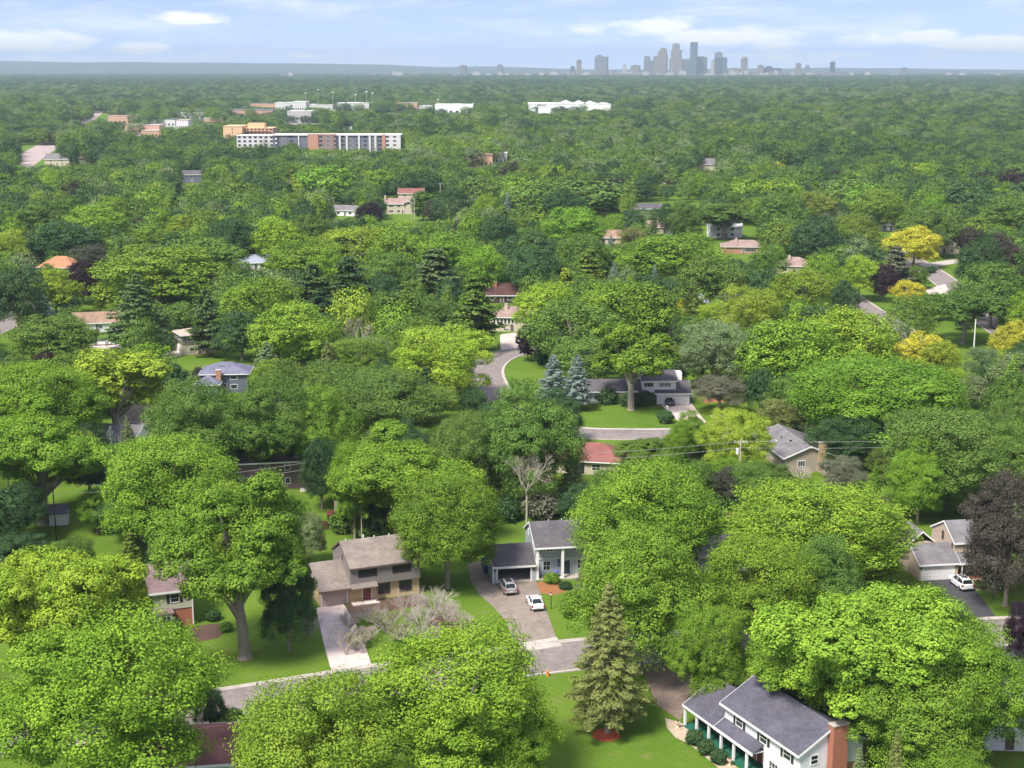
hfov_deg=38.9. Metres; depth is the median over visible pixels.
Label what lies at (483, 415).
leafy tree
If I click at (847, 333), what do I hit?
leafy tree
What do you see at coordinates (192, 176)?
navy white house
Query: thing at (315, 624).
bare shrub
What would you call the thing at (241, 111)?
grey warehouse
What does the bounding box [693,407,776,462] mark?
leafy tree
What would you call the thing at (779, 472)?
leafy tree
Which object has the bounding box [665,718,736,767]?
path
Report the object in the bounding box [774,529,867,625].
leafy tree
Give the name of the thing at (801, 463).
window
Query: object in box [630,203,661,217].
dark ranch house
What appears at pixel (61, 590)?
leafy tree
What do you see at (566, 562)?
door
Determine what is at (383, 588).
window
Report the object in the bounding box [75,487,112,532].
leafy tree
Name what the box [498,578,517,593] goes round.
silver suv
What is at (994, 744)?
wall
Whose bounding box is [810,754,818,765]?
window
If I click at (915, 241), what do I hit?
leafy tree
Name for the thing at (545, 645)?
driveway apron
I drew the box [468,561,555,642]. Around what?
driveway
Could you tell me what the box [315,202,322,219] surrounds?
spruce tree
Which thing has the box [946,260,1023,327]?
leafy tree
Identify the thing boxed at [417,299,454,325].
leafy tree
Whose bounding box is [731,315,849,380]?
leafy tree
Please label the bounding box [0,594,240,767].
leafy tree
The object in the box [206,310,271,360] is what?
leafy tree
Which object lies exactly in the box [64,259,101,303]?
leafy tree
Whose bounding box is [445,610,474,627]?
bare shrub
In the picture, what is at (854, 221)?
leafy tree
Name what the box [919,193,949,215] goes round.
leafy tree
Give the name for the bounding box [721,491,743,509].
tall shrub
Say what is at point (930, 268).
bush
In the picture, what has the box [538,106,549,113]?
white arena annex
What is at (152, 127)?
shop
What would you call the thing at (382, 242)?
leafy tree
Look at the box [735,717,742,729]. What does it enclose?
window
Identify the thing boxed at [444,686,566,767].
leafy tree
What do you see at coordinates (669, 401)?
black sedan
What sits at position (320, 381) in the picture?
leafy tree
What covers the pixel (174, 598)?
window
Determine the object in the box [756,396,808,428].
leafy tree
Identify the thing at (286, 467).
window
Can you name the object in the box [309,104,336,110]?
long pale roof
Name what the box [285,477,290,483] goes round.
window
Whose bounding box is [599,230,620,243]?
peach roof house
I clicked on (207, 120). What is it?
pale strip
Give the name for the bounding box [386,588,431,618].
bare shrub
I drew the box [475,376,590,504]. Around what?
leafy tree
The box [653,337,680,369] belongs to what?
leafy tree
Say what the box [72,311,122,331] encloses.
rust roof house
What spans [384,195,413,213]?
tan porch house
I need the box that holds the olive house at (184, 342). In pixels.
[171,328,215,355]
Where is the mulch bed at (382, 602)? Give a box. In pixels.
[345,595,427,615]
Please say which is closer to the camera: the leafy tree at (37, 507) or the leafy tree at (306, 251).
the leafy tree at (37, 507)
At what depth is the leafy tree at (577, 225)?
586.74 m
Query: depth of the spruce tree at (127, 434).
276.27 m
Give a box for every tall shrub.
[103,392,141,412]
[342,426,368,439]
[613,205,620,212]
[687,461,718,480]
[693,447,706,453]
[706,487,723,503]
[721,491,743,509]
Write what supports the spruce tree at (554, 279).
on the ground
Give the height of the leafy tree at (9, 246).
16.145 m
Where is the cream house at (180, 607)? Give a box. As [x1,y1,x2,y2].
[137,561,193,625]
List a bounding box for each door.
[54,514,59,524]
[322,591,346,606]
[363,588,370,599]
[564,560,569,573]
[579,462,584,473]
[658,395,671,403]
[674,395,686,403]
[757,752,762,763]
[922,565,953,580]
[1005,733,1014,749]
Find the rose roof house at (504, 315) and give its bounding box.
[490,303,535,331]
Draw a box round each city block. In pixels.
[678,70,686,74]
[838,72,846,75]
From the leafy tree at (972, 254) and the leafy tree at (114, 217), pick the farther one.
the leafy tree at (114, 217)
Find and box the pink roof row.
[141,130,162,137]
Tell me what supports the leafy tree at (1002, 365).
on the ground
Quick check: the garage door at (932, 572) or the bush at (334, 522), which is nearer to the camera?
the garage door at (932, 572)
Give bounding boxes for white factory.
[337,102,371,110]
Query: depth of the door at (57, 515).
236.34 m
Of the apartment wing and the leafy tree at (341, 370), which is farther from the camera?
the apartment wing
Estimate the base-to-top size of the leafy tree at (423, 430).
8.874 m
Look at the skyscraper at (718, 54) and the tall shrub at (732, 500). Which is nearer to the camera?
the tall shrub at (732, 500)
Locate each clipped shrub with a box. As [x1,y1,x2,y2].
[656,409,674,423]
[684,729,704,745]
[696,737,716,755]
[709,748,729,765]
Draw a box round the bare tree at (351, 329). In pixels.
[342,316,374,337]
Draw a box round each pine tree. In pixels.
[111,243,128,294]
[118,531,141,563]
[167,193,179,210]
[172,182,184,196]
[185,288,231,356]
[250,345,262,370]
[267,238,279,262]
[273,171,282,188]
[281,210,289,219]
[281,311,295,361]
[285,184,293,193]
[287,165,296,178]
[291,177,298,189]
[293,263,332,308]
[305,287,335,314]
[313,197,328,220]
[325,255,373,318]
[331,188,343,205]
[339,162,345,187]
[357,217,366,256]
[402,248,470,307]
[420,367,439,389]
[424,221,434,237]
[439,275,509,349]
[500,207,507,219]
[509,164,514,174]
[517,205,525,215]
[531,207,547,224]
[548,310,568,345]
[556,267,575,295]
[575,248,606,282]
[643,325,649,337]
[742,274,750,295]
[783,303,790,319]
[809,177,822,199]
[883,246,916,287]
[923,306,936,319]
[954,313,969,329]
[958,170,965,177]
[998,181,1008,193]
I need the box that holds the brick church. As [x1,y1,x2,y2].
[468,153,492,167]
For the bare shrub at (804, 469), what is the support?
on the ground
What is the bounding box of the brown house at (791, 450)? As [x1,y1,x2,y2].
[754,424,837,472]
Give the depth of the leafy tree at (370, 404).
271.07 m
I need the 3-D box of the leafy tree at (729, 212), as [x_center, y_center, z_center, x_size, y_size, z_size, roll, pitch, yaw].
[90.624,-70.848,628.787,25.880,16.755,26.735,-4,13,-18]
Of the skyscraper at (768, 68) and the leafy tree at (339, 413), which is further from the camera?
the skyscraper at (768, 68)
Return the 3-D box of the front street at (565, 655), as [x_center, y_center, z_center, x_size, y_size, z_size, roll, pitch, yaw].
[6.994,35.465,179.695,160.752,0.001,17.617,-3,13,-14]
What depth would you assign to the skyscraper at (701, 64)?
10148.08 m
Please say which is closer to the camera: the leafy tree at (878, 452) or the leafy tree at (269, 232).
the leafy tree at (878, 452)
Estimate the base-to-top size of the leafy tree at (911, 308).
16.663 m
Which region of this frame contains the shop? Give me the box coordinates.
[125,124,164,133]
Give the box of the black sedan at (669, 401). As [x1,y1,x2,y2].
[665,398,675,405]
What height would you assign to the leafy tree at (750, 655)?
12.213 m
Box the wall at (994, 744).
[989,732,1023,750]
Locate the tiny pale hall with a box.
[419,105,431,109]
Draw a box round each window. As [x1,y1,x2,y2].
[155,616,170,625]
[170,593,179,602]
[230,375,236,379]
[230,384,237,388]
[284,464,289,469]
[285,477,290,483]
[358,568,376,577]
[378,582,389,594]
[392,563,410,572]
[399,579,411,591]
[543,561,550,570]
[577,559,581,568]
[592,464,599,470]
[644,383,653,386]
[659,383,670,386]
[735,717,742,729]
[741,249,755,251]
[759,733,766,745]
[769,759,778,767]
[783,749,790,762]
[797,460,804,466]
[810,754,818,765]
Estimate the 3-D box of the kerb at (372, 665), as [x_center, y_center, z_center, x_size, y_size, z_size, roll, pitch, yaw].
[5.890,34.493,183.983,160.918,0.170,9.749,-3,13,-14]
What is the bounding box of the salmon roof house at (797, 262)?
[776,255,808,273]
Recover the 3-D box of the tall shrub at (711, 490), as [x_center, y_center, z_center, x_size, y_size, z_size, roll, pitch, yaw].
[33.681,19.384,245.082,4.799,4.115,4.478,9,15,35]
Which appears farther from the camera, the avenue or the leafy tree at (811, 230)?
the avenue
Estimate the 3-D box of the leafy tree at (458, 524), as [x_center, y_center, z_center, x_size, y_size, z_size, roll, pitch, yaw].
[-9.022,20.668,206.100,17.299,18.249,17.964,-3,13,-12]
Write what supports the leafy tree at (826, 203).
on the ground
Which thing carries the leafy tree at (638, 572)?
on the ground
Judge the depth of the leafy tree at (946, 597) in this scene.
158.15 m
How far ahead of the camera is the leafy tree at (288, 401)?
287.40 m
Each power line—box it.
[55,460,318,486]
[543,441,739,455]
[554,448,733,461]
[747,438,964,441]
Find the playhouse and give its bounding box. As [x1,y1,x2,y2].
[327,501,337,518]
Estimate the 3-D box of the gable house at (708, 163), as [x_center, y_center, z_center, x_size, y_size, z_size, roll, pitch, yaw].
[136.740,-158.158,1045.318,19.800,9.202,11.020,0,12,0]
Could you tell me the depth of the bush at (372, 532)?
229.30 m
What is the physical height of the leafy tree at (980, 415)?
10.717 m
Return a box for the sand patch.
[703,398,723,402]
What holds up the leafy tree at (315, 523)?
on the ground
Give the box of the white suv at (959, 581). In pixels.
[948,574,974,589]
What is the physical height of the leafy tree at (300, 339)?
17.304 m
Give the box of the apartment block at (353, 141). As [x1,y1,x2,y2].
[271,133,402,151]
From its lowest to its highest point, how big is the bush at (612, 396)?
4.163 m
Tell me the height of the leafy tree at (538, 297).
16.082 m
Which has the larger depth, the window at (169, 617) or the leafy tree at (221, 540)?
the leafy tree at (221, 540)
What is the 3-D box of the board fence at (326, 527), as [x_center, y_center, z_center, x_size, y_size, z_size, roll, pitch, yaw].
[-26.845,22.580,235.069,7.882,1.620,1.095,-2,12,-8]
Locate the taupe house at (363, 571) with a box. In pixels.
[306,534,421,606]
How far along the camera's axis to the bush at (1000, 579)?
207.86 m
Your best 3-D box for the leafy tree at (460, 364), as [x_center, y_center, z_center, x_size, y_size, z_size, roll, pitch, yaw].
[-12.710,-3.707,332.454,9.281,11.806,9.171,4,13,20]
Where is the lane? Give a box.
[850,296,923,347]
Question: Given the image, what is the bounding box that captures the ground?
[0,111,1023,767]
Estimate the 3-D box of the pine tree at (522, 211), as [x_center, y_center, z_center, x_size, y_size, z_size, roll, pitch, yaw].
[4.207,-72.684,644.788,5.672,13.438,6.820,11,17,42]
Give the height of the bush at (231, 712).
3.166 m
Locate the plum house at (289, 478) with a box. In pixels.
[236,446,313,489]
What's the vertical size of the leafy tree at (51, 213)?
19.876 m
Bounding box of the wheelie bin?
[483,565,487,572]
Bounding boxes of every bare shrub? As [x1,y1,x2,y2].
[300,617,321,636]
[327,622,359,653]
[335,608,363,627]
[343,628,370,648]
[357,602,386,622]
[357,624,380,641]
[364,603,402,629]
[382,620,414,641]
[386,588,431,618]
[401,605,440,628]
[413,625,441,638]
[416,584,458,614]
[425,600,460,621]
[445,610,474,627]
[788,466,810,479]
[812,464,828,476]
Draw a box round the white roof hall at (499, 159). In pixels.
[493,151,506,164]
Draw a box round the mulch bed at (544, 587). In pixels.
[537,581,565,594]
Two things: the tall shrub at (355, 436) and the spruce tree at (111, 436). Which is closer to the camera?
the spruce tree at (111, 436)
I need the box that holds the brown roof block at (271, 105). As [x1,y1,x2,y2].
[250,103,274,108]
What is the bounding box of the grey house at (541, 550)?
[486,519,595,582]
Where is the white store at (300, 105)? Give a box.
[292,101,309,109]
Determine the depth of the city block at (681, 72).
9692.56 m
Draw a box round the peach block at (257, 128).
[244,123,276,133]
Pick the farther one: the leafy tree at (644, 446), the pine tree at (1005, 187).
the pine tree at (1005, 187)
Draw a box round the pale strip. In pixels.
[204,118,226,123]
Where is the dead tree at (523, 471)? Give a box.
[505,452,553,522]
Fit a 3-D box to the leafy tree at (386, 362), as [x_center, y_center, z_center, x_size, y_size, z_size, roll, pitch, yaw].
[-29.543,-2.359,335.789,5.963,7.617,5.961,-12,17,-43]
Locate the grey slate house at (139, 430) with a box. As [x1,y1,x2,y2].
[90,423,149,441]
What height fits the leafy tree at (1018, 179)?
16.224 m
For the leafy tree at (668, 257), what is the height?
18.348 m
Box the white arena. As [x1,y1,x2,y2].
[528,100,610,112]
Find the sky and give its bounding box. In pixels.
[0,0,1023,69]
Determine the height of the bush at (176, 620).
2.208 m
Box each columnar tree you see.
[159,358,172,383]
[165,362,182,391]
[177,370,191,387]
[409,190,434,220]
[697,493,725,535]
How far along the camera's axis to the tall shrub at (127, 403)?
310.25 m
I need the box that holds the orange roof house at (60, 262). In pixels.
[35,256,86,275]
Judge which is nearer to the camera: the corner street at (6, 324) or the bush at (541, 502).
the bush at (541, 502)
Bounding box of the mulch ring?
[593,728,620,740]
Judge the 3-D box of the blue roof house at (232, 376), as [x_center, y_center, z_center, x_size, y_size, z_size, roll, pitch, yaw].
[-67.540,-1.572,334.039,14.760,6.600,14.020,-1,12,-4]
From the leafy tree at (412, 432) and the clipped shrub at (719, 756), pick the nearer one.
the clipped shrub at (719, 756)
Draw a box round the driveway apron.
[520,637,561,651]
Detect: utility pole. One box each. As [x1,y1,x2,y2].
[52,485,56,540]
[360,498,361,537]
[734,439,747,460]
[973,319,975,347]
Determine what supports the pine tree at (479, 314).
on the ground
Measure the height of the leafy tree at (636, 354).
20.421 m
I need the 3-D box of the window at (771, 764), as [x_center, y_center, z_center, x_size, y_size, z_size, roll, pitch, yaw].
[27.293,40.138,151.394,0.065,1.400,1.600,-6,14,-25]
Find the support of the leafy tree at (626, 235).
on the ground
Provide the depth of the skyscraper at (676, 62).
10054.40 m
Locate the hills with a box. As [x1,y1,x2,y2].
[0,61,1023,73]
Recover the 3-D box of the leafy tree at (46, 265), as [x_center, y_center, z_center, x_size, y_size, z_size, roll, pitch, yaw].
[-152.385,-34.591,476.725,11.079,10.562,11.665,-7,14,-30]
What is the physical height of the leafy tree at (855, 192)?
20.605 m
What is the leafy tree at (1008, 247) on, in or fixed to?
on the ground
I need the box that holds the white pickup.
[94,338,111,345]
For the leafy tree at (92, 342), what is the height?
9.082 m
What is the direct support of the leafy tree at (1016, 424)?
on the ground
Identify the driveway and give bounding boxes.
[91,343,121,348]
[162,348,181,359]
[316,604,370,669]
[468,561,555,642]
[500,333,519,349]
[643,663,696,719]
[661,403,705,427]
[919,259,957,267]
[925,579,994,616]
[926,284,947,293]
[1000,646,1023,694]
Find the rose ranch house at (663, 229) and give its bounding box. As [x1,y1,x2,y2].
[646,220,681,232]
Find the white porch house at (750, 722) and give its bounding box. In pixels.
[682,674,869,767]
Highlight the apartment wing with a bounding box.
[236,134,272,147]
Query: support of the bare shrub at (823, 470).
on the ground
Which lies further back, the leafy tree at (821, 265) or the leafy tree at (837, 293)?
the leafy tree at (821, 265)
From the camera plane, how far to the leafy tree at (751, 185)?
735.58 m
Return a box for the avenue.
[20,110,104,166]
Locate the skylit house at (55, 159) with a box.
[44,153,73,165]
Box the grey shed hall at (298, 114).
[287,110,313,122]
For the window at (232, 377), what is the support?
in the blue roof house at (232, 376)
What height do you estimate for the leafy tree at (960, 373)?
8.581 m
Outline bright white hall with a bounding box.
[435,104,473,113]
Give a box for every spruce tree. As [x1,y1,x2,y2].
[22,230,47,264]
[31,291,55,322]
[92,281,107,310]
[98,273,174,350]
[106,426,118,444]
[109,224,122,253]
[118,416,136,444]
[250,341,276,385]
[268,325,282,360]
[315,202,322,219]
[318,341,338,372]
[390,281,421,341]
[440,285,457,322]
[504,193,511,212]
[535,218,542,238]
[535,354,572,402]
[550,268,556,283]
[554,452,589,497]
[558,353,598,405]
[563,582,658,733]
[573,541,595,594]
[605,263,619,284]
[607,235,614,246]
[648,209,659,234]
[652,265,657,281]
[666,225,682,236]
[668,313,679,333]
[687,343,709,380]
[852,747,866,767]
[868,460,881,498]
[887,729,903,767]
[1001,354,1023,399]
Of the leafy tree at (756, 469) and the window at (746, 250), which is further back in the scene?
the window at (746, 250)
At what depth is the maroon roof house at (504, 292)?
460.02 m
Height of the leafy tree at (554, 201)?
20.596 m
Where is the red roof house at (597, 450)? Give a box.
[533,442,628,475]
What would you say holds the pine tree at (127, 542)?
on the ground
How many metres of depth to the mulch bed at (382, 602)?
201.35 m
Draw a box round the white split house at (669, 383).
[579,369,691,404]
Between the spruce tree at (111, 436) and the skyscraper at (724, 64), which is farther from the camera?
the skyscraper at (724, 64)
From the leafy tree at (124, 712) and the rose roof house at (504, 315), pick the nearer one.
the leafy tree at (124, 712)
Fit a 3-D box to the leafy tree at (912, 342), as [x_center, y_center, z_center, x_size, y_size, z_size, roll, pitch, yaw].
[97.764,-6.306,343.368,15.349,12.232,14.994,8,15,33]
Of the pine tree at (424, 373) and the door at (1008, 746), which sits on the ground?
the pine tree at (424, 373)
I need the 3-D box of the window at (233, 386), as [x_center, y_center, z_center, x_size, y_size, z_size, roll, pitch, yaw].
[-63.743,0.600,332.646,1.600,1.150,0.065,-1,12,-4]
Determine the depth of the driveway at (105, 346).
388.24 m
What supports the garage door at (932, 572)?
in the tan house at (937, 555)
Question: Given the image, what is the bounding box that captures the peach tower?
[223,125,247,139]
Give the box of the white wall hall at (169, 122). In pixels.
[150,118,179,127]
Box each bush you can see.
[14,304,36,324]
[164,618,182,633]
[190,365,205,383]
[203,609,220,621]
[208,706,249,722]
[218,620,234,631]
[326,512,362,533]
[351,517,382,537]
[494,497,521,522]
[518,491,559,520]
[533,344,552,364]
[542,572,560,583]
[556,490,575,514]
[558,581,572,589]
[594,387,619,404]
[618,392,639,406]
[634,389,656,406]
[926,266,936,272]
[973,580,986,588]
[981,564,1004,586]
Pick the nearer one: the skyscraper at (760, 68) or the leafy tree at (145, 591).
the leafy tree at (145, 591)
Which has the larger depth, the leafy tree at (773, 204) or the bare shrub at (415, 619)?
the leafy tree at (773, 204)
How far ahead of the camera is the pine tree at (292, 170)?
832.60 m
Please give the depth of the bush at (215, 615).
195.37 m
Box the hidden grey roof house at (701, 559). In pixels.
[689,535,751,571]
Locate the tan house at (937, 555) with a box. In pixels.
[894,519,1006,580]
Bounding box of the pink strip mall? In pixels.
[108,114,136,124]
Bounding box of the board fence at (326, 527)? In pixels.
[322,518,366,529]
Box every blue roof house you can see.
[193,362,253,397]
[237,254,270,269]
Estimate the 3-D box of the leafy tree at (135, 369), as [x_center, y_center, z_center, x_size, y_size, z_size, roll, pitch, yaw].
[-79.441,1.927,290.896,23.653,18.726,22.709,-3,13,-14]
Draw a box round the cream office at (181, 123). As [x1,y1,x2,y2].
[176,119,192,127]
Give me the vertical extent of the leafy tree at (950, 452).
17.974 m
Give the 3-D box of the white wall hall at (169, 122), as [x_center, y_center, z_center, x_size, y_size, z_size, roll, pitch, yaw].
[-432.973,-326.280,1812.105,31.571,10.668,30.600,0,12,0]
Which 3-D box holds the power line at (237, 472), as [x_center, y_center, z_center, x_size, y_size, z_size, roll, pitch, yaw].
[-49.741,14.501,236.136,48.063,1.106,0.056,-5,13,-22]
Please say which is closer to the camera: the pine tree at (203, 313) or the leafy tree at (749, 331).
the leafy tree at (749, 331)
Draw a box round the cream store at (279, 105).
[275,102,292,109]
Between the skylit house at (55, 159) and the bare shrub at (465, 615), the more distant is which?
the skylit house at (55, 159)
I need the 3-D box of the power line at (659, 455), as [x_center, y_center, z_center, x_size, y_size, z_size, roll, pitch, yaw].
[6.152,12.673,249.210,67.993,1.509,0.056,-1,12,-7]
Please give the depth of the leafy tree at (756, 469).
243.94 m
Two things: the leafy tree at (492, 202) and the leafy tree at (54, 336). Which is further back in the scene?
the leafy tree at (492, 202)
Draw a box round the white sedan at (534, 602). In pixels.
[526,595,544,609]
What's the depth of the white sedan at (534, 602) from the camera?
199.53 m
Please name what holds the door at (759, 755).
in the white porch house at (750, 722)
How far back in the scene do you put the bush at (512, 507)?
237.68 m
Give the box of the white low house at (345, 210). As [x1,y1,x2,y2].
[333,205,357,215]
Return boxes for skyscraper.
[459,65,466,74]
[497,64,502,72]
[576,59,580,74]
[594,55,607,74]
[630,65,639,71]
[644,56,649,71]
[650,60,652,70]
[653,48,667,73]
[669,43,682,72]
[683,58,689,73]
[689,42,697,74]
[697,56,706,74]
[711,60,713,73]
[714,52,721,60]
[714,57,721,74]
[722,57,726,73]
[727,68,740,74]
[741,56,747,73]
[757,65,763,74]
[764,66,780,72]
[795,63,800,73]
[804,65,809,74]
[830,61,834,74]
[901,67,906,75]
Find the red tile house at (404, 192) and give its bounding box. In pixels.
[397,188,424,197]
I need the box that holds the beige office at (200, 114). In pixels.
[176,111,203,120]
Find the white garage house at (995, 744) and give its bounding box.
[982,695,1023,750]
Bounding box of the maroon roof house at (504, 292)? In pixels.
[483,281,522,302]
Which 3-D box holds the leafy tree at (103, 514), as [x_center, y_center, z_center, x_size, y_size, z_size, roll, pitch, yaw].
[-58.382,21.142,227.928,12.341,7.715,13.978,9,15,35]
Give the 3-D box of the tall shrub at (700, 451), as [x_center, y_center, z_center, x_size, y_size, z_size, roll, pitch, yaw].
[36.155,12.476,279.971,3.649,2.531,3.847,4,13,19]
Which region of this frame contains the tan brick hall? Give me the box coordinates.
[397,102,418,112]
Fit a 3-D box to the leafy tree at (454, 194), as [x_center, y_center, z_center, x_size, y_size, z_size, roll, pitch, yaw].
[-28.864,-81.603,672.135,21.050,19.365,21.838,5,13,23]
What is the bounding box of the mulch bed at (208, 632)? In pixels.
[189,623,225,641]
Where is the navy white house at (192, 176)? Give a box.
[182,170,202,182]
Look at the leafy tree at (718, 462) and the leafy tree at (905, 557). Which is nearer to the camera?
the leafy tree at (905, 557)
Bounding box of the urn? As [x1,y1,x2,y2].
[727,757,731,766]
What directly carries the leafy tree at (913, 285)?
on the ground
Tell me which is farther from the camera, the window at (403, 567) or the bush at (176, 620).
the window at (403, 567)
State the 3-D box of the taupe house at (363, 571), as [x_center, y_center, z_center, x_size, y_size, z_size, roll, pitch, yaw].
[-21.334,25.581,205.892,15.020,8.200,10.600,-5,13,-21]
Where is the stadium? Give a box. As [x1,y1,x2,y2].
[609,73,640,75]
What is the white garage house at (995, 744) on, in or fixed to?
on the ground
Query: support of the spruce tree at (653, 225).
on the ground
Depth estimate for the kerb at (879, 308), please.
452.64 m
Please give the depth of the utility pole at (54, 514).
227.83 m
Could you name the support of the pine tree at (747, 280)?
on the ground
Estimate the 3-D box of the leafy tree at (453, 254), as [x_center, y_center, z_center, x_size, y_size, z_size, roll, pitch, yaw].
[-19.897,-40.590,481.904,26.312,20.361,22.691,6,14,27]
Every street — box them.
[0,302,29,332]
[0,619,1017,754]
[472,348,940,438]
[904,253,1020,343]
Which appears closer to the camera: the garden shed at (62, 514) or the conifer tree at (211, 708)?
the conifer tree at (211, 708)
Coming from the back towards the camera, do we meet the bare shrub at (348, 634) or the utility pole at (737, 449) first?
the utility pole at (737, 449)
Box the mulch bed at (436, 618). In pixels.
[427,615,459,628]
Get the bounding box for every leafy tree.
[0,227,29,260]
[0,263,50,333]
[0,350,12,358]
[0,352,39,391]
[0,357,113,430]
[0,391,111,525]
[0,480,49,537]
[0,530,57,582]
[0,544,159,674]
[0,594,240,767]
[4,313,100,358]
[12,197,77,232]
[24,267,86,314]
[24,349,62,361]
[25,219,104,258]
[34,263,61,281]
[42,351,82,396]
[53,533,95,564]
[55,347,174,423]
[59,203,130,238]
[59,325,99,352]
[60,428,97,440]
[62,435,109,498]
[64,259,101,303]
[67,243,109,266]
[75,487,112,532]
[78,421,110,445]
[82,243,232,305]
[82,443,133,492]
[86,593,147,677]
[92,493,160,541]
[95,196,131,223]
[97,431,248,537]
[109,349,142,393]
[116,577,156,634]
[127,224,166,244]
[133,353,166,405]
[139,373,255,470]
[139,467,312,660]
[140,458,207,498]
[141,537,187,563]
[147,395,224,454]
[164,214,198,234]
[179,236,249,274]
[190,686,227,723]
[199,216,264,265]
[200,476,238,551]
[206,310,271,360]
[212,514,286,555]
[213,274,306,338]
[218,370,318,461]
[223,664,407,767]
[225,392,260,416]
[245,301,345,369]
[246,215,298,260]
[248,357,284,387]
[255,550,318,651]
[256,362,316,388]
[259,232,341,279]
[260,357,308,398]
[274,390,323,410]
[278,383,363,467]
[282,213,330,248]
[290,511,327,558]
[296,436,340,509]
[301,359,350,382]
[301,373,336,396]
[305,247,362,298]
[310,224,392,265]
[315,364,453,441]
[324,417,487,533]
[326,363,370,385]
[326,438,374,538]
[331,333,390,371]
[338,611,557,767]
[350,429,410,448]
[352,362,394,386]
[353,201,383,220]
[360,250,418,295]
[362,167,396,187]
[362,489,411,534]
[364,228,430,263]
[365,272,404,309]
[374,358,393,368]
[385,317,448,382]
[386,470,507,588]
[391,323,499,395]
[391,418,431,447]
[406,382,461,420]
[408,425,434,446]
[412,231,482,272]
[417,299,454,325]
[421,199,444,221]
[426,410,503,501]
[428,187,471,224]
[434,429,496,467]
[438,416,468,426]
[442,344,476,391]
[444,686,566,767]
[448,407,507,445]
[455,385,487,404]
[458,387,487,411]
[460,244,507,287]
[469,405,502,425]
[470,193,503,213]
[472,463,500,499]
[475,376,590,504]
[476,399,501,412]
[478,213,524,247]
[481,173,537,198]
[503,243,562,290]
[509,280,576,334]
[512,216,531,227]
[514,325,538,360]
[517,296,625,361]
[534,206,611,242]
[536,386,585,430]
[541,186,589,219]
[547,335,627,378]
[551,232,611,270]
[554,483,598,519]
[558,517,724,673]
[564,452,730,560]
[565,278,686,338]
[579,465,612,508]
[583,345,613,378]
[590,319,681,410]
[602,213,627,230]
[610,349,636,378]
[612,437,674,464]
[613,231,734,276]
[616,227,645,243]
[618,285,679,335]
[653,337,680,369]
[656,202,674,232]
[661,432,689,462]
[662,359,689,379]
[663,200,703,236]
[664,600,749,698]
[669,409,712,458]
[672,253,751,311]
[673,457,716,494]
[674,316,749,382]
[676,293,703,319]
[686,373,747,409]
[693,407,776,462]
[696,299,729,324]
[697,202,755,239]
[699,530,826,651]
[704,325,732,377]
[704,465,745,507]
[706,457,744,480]
[716,474,924,584]
[718,283,784,337]
[723,175,770,195]
[724,335,756,380]
[727,461,777,501]
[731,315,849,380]
[733,327,759,363]
[734,323,804,383]
[741,629,826,708]
[743,367,774,415]
[744,575,996,766]
[745,623,906,721]
[747,245,791,271]
[748,192,815,224]
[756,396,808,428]
[761,370,832,429]
[763,463,798,490]
[764,268,846,307]
[772,483,885,527]
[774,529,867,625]
[782,355,974,446]
[787,214,846,258]
[789,190,840,218]
[796,253,849,302]
[802,409,891,460]
[804,174,890,206]
[804,304,906,362]
[817,454,868,488]
[827,211,883,244]
[828,278,861,310]
[837,182,900,213]
[837,657,995,767]
[838,254,881,299]
[838,347,883,405]
[847,188,908,228]
[862,536,909,582]
[863,445,892,483]
[866,264,901,301]
[867,364,949,402]
[875,405,1023,510]
[877,581,960,664]
[880,224,942,265]
[880,294,940,351]
[885,435,957,522]
[887,279,926,299]
[889,607,1023,758]
[893,205,963,247]
[893,330,954,368]
[901,265,931,288]
[911,741,993,767]
[916,339,964,374]
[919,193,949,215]
[920,289,1014,344]
[938,367,971,393]
[942,180,1001,206]
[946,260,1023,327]
[946,429,983,450]
[951,227,984,249]
[952,235,1010,283]
[952,373,988,407]
[956,460,1023,606]
[961,347,999,375]
[969,409,994,426]
[971,415,1023,490]
[974,195,1023,229]
[976,360,998,386]
[979,369,1023,412]
[980,231,1023,277]
[982,350,1023,384]
[983,353,1023,381]
[986,395,1023,435]
[987,318,1023,355]
[994,167,1023,184]
[996,290,1023,332]
[1003,598,1023,666]
[1004,340,1023,360]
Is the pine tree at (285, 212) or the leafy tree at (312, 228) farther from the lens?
the pine tree at (285, 212)
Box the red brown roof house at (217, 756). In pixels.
[143,721,249,767]
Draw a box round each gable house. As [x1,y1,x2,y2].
[77,153,93,164]
[697,158,715,170]
[706,221,742,237]
[929,233,959,253]
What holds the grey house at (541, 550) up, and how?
on the ground
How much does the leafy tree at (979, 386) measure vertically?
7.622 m
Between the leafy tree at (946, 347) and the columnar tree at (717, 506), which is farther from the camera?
the leafy tree at (946, 347)
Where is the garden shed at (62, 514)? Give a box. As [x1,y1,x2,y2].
[47,503,69,525]
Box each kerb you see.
[0,644,1007,757]
[38,615,1021,713]
[470,347,886,439]
[502,354,819,429]
[860,295,915,331]
[902,250,966,288]
[906,264,1006,345]
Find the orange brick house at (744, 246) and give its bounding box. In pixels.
[720,238,761,253]
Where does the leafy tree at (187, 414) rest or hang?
on the ground
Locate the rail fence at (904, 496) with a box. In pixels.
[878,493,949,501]
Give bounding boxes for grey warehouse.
[232,109,275,116]
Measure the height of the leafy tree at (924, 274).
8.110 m
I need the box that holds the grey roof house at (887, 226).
[879,218,901,230]

